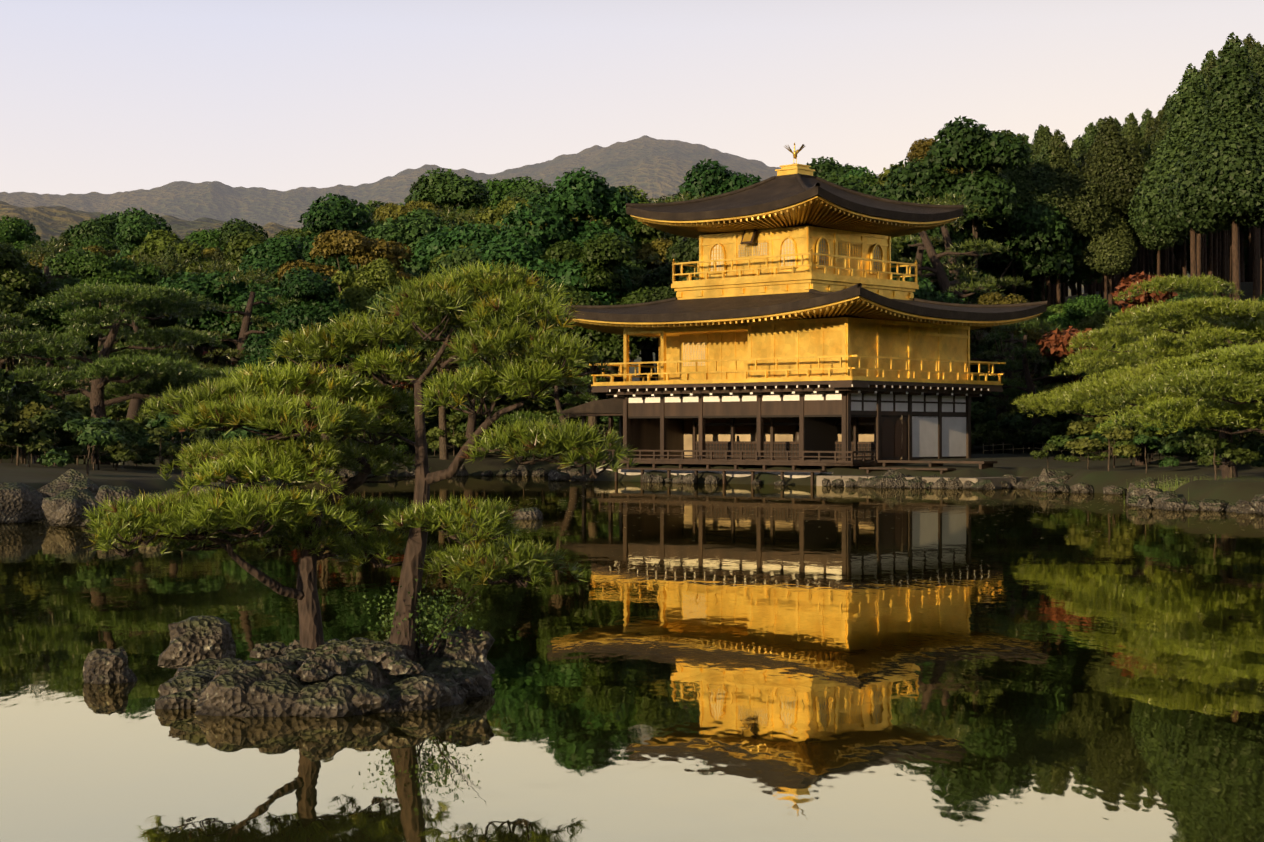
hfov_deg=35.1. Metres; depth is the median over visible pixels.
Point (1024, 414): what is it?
shrub
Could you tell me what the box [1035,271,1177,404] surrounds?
maple tree
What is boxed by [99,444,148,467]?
shrub
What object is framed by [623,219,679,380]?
broad tree
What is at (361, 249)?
broad tree
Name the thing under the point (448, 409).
shrub
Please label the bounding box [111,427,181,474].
tree
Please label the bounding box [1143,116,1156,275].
conifer stand
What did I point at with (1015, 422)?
pine tree
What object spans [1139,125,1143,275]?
conifer stand
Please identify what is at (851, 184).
broad tree
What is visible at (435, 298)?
island pine
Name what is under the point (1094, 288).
conifer stand
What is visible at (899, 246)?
broad tree
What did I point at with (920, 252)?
pine tree
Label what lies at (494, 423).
shrub
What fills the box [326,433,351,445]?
shrub
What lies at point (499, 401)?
shrub
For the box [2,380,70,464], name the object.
tree
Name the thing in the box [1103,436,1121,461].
shrub
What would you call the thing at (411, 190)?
broad tree
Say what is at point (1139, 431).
shrub
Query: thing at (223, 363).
pine tree
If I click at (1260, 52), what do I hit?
conifer stand
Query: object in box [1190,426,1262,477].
tree
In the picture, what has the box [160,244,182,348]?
conifer tree
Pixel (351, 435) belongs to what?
shrub
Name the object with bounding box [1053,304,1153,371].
maple tree
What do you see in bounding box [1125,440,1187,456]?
shrub
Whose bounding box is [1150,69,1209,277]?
conifer stand
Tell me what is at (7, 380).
shrub
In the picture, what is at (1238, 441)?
shrub
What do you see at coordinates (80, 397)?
pine
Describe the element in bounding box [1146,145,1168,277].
conifer stand
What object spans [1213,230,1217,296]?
conifer tree
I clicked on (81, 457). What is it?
shrub
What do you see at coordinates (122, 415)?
shrub
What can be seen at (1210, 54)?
conifer tree
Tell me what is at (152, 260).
pine tree
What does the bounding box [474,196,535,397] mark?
broad tree
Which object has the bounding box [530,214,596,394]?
broad tree
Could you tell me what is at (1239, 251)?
conifer stand
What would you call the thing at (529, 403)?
pine tree
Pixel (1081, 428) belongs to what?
pine tree
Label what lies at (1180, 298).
broad tree
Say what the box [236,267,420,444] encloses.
broad tree
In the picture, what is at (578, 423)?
shrub
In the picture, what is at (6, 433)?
shrub
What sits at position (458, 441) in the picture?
shrub
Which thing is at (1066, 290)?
conifer tree
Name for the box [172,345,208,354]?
pine tree
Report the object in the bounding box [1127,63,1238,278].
conifer tree
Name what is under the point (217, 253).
conifer tree
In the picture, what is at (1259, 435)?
shrub
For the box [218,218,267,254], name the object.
broad tree
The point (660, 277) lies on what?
broad tree
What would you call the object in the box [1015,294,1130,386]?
broad tree
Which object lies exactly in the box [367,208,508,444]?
broad tree
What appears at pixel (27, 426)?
tree
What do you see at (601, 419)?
shrub
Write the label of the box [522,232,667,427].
broad tree
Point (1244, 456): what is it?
tree
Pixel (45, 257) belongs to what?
conifer tree
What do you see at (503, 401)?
shrub
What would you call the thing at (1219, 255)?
conifer stand
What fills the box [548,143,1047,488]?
golden pavilion
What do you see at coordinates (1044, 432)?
tree
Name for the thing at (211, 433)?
shrub
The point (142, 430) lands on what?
shrub
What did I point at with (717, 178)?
broad tree
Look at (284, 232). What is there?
broad tree
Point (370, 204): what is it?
broad tree
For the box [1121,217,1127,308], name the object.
conifer tree
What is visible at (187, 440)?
shrub
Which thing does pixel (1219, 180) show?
conifer tree
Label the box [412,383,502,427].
shrub
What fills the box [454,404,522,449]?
shrub
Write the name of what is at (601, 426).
shrub
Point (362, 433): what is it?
shrub
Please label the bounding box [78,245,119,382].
broad tree
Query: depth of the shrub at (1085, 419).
95.64 m
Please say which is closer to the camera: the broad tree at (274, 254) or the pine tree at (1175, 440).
the pine tree at (1175, 440)
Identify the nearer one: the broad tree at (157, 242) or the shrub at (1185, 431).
the shrub at (1185, 431)
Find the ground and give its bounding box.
[0,135,1263,502]
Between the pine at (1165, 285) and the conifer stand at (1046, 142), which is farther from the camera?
the conifer stand at (1046, 142)
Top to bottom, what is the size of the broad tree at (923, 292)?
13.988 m
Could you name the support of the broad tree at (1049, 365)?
on the ground
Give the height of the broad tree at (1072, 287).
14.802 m
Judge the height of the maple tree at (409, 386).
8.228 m
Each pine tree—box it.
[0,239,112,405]
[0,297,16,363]
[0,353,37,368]
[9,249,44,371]
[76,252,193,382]
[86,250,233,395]
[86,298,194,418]
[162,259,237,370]
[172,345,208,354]
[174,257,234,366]
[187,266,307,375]
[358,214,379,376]
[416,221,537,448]
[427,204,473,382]
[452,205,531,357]
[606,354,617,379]
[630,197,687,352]
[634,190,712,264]
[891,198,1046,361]
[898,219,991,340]
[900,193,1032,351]
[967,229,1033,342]
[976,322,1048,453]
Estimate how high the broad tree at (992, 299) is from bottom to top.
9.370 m
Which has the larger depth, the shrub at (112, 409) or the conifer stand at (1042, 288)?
the conifer stand at (1042, 288)
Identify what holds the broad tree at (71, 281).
on the ground
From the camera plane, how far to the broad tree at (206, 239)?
257.63 m
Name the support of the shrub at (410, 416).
on the ground
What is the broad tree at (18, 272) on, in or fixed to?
on the ground
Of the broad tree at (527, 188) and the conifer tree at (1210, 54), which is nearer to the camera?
the broad tree at (527, 188)
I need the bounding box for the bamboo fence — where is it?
[983,442,1118,456]
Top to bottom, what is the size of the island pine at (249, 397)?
2.352 m
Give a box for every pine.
[0,280,240,464]
[0,309,80,409]
[1,334,128,463]
[81,357,447,649]
[104,326,213,467]
[168,365,245,438]
[266,258,641,660]
[272,295,359,438]
[354,309,454,444]
[422,348,519,459]
[497,358,604,463]
[970,317,1090,452]
[1011,323,1225,465]
[1044,296,1263,478]
[1049,273,1258,456]
[1092,339,1263,434]
[1110,313,1263,469]
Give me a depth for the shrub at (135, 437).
70.43 m
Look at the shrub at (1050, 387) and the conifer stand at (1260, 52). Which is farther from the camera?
the conifer stand at (1260, 52)
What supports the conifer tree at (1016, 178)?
on the ground
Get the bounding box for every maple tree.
[319,359,427,389]
[544,366,621,396]
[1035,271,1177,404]
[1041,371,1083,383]
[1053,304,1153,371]
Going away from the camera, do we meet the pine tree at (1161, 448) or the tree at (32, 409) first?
the tree at (32, 409)
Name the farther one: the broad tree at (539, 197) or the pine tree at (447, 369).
the broad tree at (539, 197)
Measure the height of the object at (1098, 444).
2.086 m
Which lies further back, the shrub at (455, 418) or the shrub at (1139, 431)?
the shrub at (455, 418)
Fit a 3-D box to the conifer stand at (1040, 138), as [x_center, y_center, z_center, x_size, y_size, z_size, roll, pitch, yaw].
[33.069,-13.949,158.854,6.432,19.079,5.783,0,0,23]
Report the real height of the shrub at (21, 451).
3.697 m
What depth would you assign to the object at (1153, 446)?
76.30 m
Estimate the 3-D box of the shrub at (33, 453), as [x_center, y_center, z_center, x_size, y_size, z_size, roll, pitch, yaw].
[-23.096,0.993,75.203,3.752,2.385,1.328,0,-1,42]
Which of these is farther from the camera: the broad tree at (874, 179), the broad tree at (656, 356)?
the broad tree at (656, 356)
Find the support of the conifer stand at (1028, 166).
on the ground
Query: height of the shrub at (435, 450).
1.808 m
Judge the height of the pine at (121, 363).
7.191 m
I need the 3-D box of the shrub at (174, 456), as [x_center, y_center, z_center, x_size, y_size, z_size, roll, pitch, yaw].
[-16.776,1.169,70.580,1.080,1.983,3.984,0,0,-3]
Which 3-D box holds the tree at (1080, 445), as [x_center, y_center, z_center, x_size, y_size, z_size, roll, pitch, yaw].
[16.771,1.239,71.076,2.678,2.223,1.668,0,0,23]
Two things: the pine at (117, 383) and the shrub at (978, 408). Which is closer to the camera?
the pine at (117, 383)
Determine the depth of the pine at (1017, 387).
99.67 m
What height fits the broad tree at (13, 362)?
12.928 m
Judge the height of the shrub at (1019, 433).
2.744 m
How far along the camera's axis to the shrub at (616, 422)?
111.29 m
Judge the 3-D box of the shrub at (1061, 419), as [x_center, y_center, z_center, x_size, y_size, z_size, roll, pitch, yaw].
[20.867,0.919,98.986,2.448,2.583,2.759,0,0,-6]
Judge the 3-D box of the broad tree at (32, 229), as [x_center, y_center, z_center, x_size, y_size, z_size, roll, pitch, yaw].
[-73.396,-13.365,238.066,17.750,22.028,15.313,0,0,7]
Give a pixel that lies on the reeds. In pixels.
(1171, 486)
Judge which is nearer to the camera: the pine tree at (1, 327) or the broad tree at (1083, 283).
the pine tree at (1, 327)
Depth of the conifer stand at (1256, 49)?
168.20 m
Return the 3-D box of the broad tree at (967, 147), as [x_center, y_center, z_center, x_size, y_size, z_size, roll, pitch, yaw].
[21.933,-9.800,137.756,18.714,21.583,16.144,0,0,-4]
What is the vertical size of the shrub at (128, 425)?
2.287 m
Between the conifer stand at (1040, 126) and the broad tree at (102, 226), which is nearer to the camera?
the conifer stand at (1040, 126)
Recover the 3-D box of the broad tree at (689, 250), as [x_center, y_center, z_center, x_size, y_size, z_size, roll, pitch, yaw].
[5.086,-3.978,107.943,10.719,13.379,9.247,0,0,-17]
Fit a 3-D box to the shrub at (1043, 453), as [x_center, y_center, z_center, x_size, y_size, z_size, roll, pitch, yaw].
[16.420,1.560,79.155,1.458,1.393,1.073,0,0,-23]
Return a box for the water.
[0,476,1263,841]
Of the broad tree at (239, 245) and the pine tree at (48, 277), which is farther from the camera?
the broad tree at (239, 245)
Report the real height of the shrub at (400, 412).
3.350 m
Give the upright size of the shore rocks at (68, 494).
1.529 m
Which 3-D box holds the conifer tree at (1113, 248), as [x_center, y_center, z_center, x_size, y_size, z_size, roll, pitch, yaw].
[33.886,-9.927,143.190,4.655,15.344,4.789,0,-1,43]
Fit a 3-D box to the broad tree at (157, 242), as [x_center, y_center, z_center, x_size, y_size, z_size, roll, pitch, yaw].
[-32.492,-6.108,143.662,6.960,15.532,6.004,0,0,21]
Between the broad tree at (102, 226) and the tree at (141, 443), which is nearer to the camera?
the tree at (141, 443)
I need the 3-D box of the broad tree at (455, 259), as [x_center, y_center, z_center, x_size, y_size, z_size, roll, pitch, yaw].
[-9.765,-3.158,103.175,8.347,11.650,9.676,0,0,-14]
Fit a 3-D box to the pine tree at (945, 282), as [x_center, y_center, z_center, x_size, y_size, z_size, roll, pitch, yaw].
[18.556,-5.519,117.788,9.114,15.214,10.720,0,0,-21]
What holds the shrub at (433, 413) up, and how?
on the ground
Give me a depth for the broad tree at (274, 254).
114.79 m
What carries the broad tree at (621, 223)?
on the ground
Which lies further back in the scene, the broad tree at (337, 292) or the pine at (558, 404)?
the broad tree at (337, 292)
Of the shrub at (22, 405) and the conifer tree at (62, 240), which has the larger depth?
the conifer tree at (62, 240)
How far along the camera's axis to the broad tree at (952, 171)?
158.47 m
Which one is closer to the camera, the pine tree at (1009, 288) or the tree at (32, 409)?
the tree at (32, 409)
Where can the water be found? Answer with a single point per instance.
(906, 664)
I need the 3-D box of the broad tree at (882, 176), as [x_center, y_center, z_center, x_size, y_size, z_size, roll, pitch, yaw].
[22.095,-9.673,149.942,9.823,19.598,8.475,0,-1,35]
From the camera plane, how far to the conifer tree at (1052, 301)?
167.46 m
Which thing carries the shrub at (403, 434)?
on the ground
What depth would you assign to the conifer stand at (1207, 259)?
197.80 m
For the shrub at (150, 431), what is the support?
on the ground
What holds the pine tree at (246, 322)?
on the ground
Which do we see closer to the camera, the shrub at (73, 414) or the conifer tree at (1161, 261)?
the shrub at (73, 414)
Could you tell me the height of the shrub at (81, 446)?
1.949 m
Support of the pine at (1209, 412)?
on the ground
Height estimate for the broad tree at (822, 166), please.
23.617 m
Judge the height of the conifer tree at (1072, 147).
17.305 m
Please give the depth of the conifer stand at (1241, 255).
199.28 m
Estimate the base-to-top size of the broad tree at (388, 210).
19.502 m
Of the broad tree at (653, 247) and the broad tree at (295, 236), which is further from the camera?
the broad tree at (295, 236)
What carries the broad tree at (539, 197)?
on the ground
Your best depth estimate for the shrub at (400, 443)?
106.73 m
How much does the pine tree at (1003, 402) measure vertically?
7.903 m
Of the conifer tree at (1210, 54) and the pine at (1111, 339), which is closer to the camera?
the pine at (1111, 339)
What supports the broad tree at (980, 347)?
on the ground
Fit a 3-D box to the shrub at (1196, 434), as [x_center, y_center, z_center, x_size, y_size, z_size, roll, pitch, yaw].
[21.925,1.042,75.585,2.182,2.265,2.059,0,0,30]
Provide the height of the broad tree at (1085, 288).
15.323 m
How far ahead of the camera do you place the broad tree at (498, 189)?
211.79 m
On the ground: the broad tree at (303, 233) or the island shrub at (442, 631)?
the broad tree at (303, 233)
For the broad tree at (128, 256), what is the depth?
146.68 m
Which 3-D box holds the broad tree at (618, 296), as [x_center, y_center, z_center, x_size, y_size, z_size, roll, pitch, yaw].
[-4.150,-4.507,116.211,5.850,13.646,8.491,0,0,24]
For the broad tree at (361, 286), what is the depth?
108.65 m
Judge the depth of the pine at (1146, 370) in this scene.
69.49 m
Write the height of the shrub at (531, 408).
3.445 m
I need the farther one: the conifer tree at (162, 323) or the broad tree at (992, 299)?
the conifer tree at (162, 323)
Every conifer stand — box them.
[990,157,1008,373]
[1023,163,1033,380]
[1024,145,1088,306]
[1024,238,1075,372]
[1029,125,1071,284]
[1031,124,1043,143]
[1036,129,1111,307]
[1037,137,1050,305]
[1054,283,1056,305]
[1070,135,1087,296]
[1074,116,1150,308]
[1082,122,1097,295]
[1093,131,1095,295]
[1094,118,1103,296]
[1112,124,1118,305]
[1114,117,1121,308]
[1114,118,1122,308]
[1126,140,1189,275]
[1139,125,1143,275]
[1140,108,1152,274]
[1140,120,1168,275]
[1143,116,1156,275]
[1144,114,1181,279]
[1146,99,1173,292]
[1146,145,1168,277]
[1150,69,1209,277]
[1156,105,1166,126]
[1164,75,1216,291]
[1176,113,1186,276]
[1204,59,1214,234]
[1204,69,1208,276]
[1206,245,1207,275]
[1210,47,1228,297]
[1214,65,1225,296]
[1218,231,1220,296]
[1238,225,1240,291]
[1239,47,1242,281]
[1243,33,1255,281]
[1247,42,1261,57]
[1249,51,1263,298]
[1250,44,1260,239]
[1252,77,1263,300]
[1257,47,1263,297]
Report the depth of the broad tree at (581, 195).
110.52 m
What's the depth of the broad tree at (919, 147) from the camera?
217.88 m
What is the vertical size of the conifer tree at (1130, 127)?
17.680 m
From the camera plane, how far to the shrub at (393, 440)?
106.40 m
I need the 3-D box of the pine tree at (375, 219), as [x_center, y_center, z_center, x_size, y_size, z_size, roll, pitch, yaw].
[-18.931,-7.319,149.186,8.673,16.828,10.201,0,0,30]
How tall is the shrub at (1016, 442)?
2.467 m
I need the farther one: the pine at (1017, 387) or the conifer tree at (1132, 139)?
the conifer tree at (1132, 139)
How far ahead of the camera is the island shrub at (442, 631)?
15.75 m
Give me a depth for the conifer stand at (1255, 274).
141.81 m
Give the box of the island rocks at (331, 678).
[83,616,494,717]
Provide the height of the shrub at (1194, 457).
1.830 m
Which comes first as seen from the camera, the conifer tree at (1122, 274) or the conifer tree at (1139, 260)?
the conifer tree at (1122, 274)
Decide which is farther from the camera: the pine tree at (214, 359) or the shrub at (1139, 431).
the pine tree at (214, 359)
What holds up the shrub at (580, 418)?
on the ground
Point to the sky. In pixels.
(100, 96)
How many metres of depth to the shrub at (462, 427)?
107.76 m
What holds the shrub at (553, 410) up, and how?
on the ground
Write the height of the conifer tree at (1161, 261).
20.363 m
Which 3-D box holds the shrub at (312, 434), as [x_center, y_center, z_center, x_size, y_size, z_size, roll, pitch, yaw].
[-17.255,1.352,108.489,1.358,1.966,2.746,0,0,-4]
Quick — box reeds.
[1124,474,1262,503]
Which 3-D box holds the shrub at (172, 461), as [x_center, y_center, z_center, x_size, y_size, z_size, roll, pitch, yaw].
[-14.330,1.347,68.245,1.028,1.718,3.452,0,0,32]
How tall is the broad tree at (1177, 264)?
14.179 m
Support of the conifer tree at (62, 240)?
on the ground
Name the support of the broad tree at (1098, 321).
on the ground
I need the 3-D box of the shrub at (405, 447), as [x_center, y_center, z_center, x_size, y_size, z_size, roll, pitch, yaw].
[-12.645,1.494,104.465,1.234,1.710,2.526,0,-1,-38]
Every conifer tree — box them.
[42,236,61,278]
[58,232,69,400]
[138,267,192,379]
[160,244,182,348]
[211,246,224,265]
[602,218,643,396]
[641,345,645,380]
[978,154,1061,298]
[1022,133,1029,147]
[1051,284,1053,306]
[1065,146,1069,296]
[1070,138,1077,294]
[1074,181,1138,309]
[1121,112,1145,152]
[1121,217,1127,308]
[1125,134,1147,305]
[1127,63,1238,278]
[1138,245,1141,276]
[1156,111,1162,275]
[1159,32,1263,300]
[1183,84,1207,284]
[1199,50,1217,70]
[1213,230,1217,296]
[1228,228,1230,282]
[1229,229,1231,299]
[1239,221,1263,228]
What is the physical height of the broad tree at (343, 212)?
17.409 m
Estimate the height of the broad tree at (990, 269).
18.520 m
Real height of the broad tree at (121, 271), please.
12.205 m
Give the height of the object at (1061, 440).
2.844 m
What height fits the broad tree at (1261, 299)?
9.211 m
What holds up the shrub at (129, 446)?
on the ground
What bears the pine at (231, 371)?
on the ground
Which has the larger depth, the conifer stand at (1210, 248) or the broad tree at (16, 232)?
the broad tree at (16, 232)
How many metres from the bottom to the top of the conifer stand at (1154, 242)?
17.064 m
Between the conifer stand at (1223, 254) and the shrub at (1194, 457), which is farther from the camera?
the conifer stand at (1223, 254)
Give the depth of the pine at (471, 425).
104.03 m
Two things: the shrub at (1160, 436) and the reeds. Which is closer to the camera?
the reeds
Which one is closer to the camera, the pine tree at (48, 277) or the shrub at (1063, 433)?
the shrub at (1063, 433)
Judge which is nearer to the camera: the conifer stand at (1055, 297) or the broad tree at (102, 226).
the conifer stand at (1055, 297)
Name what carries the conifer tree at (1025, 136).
on the ground
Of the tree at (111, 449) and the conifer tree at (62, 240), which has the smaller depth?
the tree at (111, 449)
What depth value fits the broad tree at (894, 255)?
116.70 m
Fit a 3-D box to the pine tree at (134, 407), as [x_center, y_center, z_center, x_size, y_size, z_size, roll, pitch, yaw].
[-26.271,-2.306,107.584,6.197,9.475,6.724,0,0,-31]
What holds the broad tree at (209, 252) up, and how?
on the ground
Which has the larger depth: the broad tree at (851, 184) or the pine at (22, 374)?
the broad tree at (851, 184)
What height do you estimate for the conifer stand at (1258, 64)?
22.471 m
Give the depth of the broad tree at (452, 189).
190.80 m
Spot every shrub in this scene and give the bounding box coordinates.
[0,368,44,446]
[0,394,15,442]
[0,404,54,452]
[0,405,19,421]
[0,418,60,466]
[0,455,14,459]
[1,384,97,463]
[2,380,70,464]
[6,393,53,463]
[7,409,84,465]
[11,451,35,462]
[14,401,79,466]
[23,451,41,462]
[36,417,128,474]
[42,391,56,409]
[48,389,64,409]
[51,441,131,457]
[53,426,126,469]
[54,399,91,437]
[60,413,99,464]
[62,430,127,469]
[72,419,148,458]
[85,440,132,469]
[88,398,121,421]
[96,417,139,466]
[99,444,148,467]
[111,407,153,420]
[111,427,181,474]
[115,427,169,464]
[119,399,181,409]
[124,433,177,466]
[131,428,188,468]
[133,416,153,465]
[138,415,220,466]
[143,427,178,468]
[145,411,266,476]
[169,435,211,466]
[170,430,234,449]
[173,424,217,445]
[310,431,320,440]
[319,408,414,438]
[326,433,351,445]
[332,430,371,441]
[333,422,390,449]
[352,566,482,657]
[363,429,408,445]
[371,431,407,451]
[379,435,408,451]
[386,405,404,416]
[387,386,457,449]
[390,417,438,450]
[403,411,450,443]
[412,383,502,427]
[412,416,450,433]
[413,432,438,455]
[414,405,456,432]
[425,411,483,443]
[426,414,481,455]
[427,427,468,448]
[449,396,548,448]
[453,395,494,431]
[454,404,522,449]
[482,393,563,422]
[483,395,559,450]
[483,405,508,433]
[519,406,580,450]
[534,402,586,420]
[539,385,613,409]
[556,400,599,428]
[560,416,607,432]
[578,388,618,423]
[590,423,618,448]
[597,416,618,422]
[971,390,1043,451]
[985,381,1071,412]
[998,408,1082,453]
[1010,416,1063,449]
[1014,414,1055,452]
[1018,410,1041,450]
[1028,416,1075,446]
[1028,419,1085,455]
[1030,443,1065,467]
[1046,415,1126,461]
[1048,412,1097,451]
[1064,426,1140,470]
[1064,448,1107,468]
[1065,410,1102,450]
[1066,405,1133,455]
[1073,423,1111,449]
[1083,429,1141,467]
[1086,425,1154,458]
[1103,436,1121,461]
[1112,406,1157,465]
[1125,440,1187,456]
[1126,419,1191,463]
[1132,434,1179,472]
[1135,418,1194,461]
[1147,431,1163,462]
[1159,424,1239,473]
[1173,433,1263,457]
[1187,432,1211,438]
[1187,438,1202,460]
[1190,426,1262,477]
[1193,428,1245,464]
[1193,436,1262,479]
[1235,424,1263,446]
[1250,444,1263,467]
[1254,425,1263,452]
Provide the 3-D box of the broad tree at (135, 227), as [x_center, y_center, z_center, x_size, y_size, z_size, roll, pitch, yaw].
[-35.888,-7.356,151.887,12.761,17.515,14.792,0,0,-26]
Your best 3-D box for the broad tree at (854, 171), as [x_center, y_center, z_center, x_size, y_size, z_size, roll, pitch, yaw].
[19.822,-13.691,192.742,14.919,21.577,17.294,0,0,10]
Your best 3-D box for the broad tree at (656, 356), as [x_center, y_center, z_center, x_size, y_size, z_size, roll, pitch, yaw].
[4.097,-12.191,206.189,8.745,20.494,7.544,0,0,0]
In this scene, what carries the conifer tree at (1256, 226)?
on the ground
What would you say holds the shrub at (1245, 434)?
on the ground
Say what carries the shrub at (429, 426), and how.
on the ground
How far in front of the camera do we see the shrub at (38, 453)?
72.46 m
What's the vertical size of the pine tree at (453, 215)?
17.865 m
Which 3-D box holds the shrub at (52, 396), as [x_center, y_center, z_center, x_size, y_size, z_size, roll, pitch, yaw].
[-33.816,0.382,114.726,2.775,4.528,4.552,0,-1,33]
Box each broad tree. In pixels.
[0,215,44,370]
[0,242,71,331]
[0,285,97,371]
[13,220,47,248]
[18,248,170,365]
[26,250,62,269]
[33,249,133,371]
[63,214,139,389]
[77,236,119,254]
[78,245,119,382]
[105,211,124,227]
[113,207,210,346]
[116,255,149,345]
[131,229,221,348]
[154,235,341,366]
[183,227,229,250]
[188,247,225,354]
[194,231,278,348]
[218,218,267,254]
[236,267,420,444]
[275,227,302,238]
[277,229,416,441]
[285,233,311,243]
[289,219,386,375]
[293,234,317,259]
[297,193,378,377]
[312,203,404,223]
[317,222,374,373]
[331,258,415,384]
[364,200,384,207]
[365,248,524,459]
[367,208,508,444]
[372,199,444,405]
[403,179,555,398]
[404,177,465,374]
[409,168,491,225]
[411,166,640,394]
[426,242,495,405]
[457,176,536,208]
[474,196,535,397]
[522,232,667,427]
[524,191,549,406]
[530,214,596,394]
[531,222,649,381]
[539,226,622,408]
[560,206,652,370]
[587,257,688,380]
[597,185,657,377]
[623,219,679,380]
[636,238,672,271]
[639,237,698,341]
[644,159,761,244]
[655,348,658,380]
[806,156,865,176]
[817,171,847,186]
[822,172,878,186]
[834,177,969,297]
[843,166,875,182]
[859,115,1075,401]
[870,163,935,199]
[891,234,918,272]
[891,245,900,271]
[891,257,967,303]
[905,137,937,162]
[923,129,1030,170]
[946,168,972,173]
[958,167,1102,401]
[970,333,1062,392]
[975,292,1050,447]
[991,303,1078,387]
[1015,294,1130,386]
[1055,310,1131,451]
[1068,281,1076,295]
[1082,253,1156,286]
[1083,284,1087,293]
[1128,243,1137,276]
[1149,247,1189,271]
[1164,289,1261,341]
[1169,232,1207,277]
[1255,291,1263,302]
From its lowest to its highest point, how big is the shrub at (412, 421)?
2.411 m
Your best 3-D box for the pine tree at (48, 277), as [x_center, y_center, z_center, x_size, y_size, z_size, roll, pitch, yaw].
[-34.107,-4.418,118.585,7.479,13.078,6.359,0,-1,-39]
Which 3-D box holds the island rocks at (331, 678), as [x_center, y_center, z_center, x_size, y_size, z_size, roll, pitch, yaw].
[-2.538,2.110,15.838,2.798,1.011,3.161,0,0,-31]
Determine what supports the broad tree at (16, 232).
on the ground
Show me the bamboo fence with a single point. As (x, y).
(1042, 443)
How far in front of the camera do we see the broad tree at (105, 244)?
196.72 m
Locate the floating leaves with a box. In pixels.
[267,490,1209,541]
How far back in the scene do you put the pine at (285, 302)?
104.53 m
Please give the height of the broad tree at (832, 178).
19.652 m
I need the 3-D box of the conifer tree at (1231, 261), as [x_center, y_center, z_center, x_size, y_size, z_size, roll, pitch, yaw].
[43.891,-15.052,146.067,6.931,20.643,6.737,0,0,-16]
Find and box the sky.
[0,0,1263,194]
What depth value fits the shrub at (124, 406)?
112.13 m
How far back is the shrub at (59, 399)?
116.58 m
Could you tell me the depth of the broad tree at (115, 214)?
229.43 m
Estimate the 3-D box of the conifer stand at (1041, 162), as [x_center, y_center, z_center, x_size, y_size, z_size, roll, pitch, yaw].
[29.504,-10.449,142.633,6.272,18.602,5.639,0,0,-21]
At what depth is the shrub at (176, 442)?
75.99 m
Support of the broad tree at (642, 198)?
on the ground
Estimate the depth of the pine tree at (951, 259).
128.53 m
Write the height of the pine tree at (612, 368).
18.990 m
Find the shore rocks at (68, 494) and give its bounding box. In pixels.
[0,461,1263,526]
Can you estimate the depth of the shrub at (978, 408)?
108.69 m
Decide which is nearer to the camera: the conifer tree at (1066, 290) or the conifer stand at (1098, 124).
the conifer stand at (1098, 124)
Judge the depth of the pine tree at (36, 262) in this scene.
141.62 m
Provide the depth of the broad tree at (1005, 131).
165.34 m

